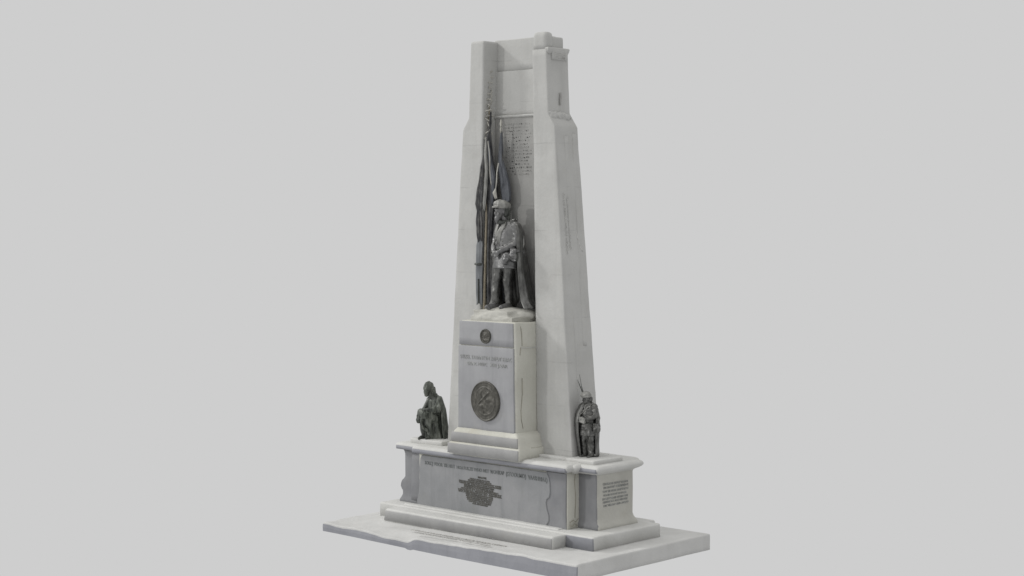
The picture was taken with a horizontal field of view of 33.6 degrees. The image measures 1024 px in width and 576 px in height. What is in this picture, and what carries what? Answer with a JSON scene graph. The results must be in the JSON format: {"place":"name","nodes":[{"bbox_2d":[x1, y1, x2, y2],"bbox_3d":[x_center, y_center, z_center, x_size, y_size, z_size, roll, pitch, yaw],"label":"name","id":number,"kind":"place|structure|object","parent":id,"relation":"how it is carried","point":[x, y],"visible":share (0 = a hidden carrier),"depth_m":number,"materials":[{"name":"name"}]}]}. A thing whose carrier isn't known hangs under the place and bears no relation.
{"place":"outdoors","nodes":[
{"label":"outdoors","id":0,"kind":"place"},
{"bbox_2d":[0,0,1023,575],"label":"sky","id":1,"kind":"structure","parent":0,"point":[229,228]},
{"bbox_2d":[323,512,709,575],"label":"foundation slab","id":2,"kind":"structure","parent":0,"point":[670,543],"depth_m":27.97,"materials":[{"name":"stone"}]},
{"bbox_2d":[380,437,659,551],"bbox_3d":[0.034,3.470,29.638,5.068,1.423,2.395,2,3,43],"label":"stepped base","id":3,"kind":"object","parent":2,"relation":"on","point":[549,501],"visible":0.91,"depth_m":28.57,"materials":[{"name":"stone"}]},
{"bbox_2d":[416,381,448,439],"bbox_3d":[-1.416,2.220,30.695,0.523,1.090,0.661,2,3,43],"label":"seated statue","id":4,"kind":"object","parent":3,"relation":"on","point":[431,418],"visible":1,"depth_m":30.59,"materials":[{"name":"grey metal"}]},
{"bbox_2d":[447,319,543,461],"bbox_3d":[-0.160,1.717,29.347,1.695,2.330,1.024,2,3,43],"label":"statue pedestal","id":5,"kind":"object","parent":3,"relation":"on","point":[497,401],"visible":0.94,"depth_m":28.91,"materials":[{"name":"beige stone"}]},
{"bbox_2d":[471,199,535,322],"bbox_3d":[-0.052,-0.430,29.282,1.101,2.195,0.889,2,3,43],"label":"soldier statue","id":6,"kind":"object","parent":5,"relation":"on","point":[509,252],"visible":0.98,"depth_m":29.07,"materials":[{"name":"metal"}]},
{"bbox_2d":[493,120,510,302],"bbox_3d":[-0.168,-1.253,29.554,0.322,3.361,0.184,0,2,9],"label":"furled flag","id":7,"kind":"object","parent":6,"relation":"on","point":[505,187],"visible":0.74,"depth_m":29.50,"materials":[{"name":"grey metal"}]},
{"bbox_2d":[448,32,595,456],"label":"memorial tower","id":8,"kind":"structure","parent":3,"relation":"on","point":[529,106],"depth_m":28.87,"materials":[{"name":"stone"}]},
{"bbox_2d":[474,71,497,308],"bbox_3d":[-0.408,-1.691,29.673,0.418,4.225,0.365,2,3,43],"label":"furled flag","id":9,"kind":"object","parent":8,"relation":"attached to","point":[486,190],"visible":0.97,"depth_m":29.64,"materials":[{"name":"grey metal"}]},
{"bbox_2d":[574,374,600,457],"bbox_3d":[1.259,2.155,28.486,0.438,1.380,0.444,0,2,-2],"label":"sentry statue","id":10,"kind":"object","parent":3,"relation":"on","point":[587,415],"visible":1,"depth_m":28.38,"materials":[{"name":"grey metal"}]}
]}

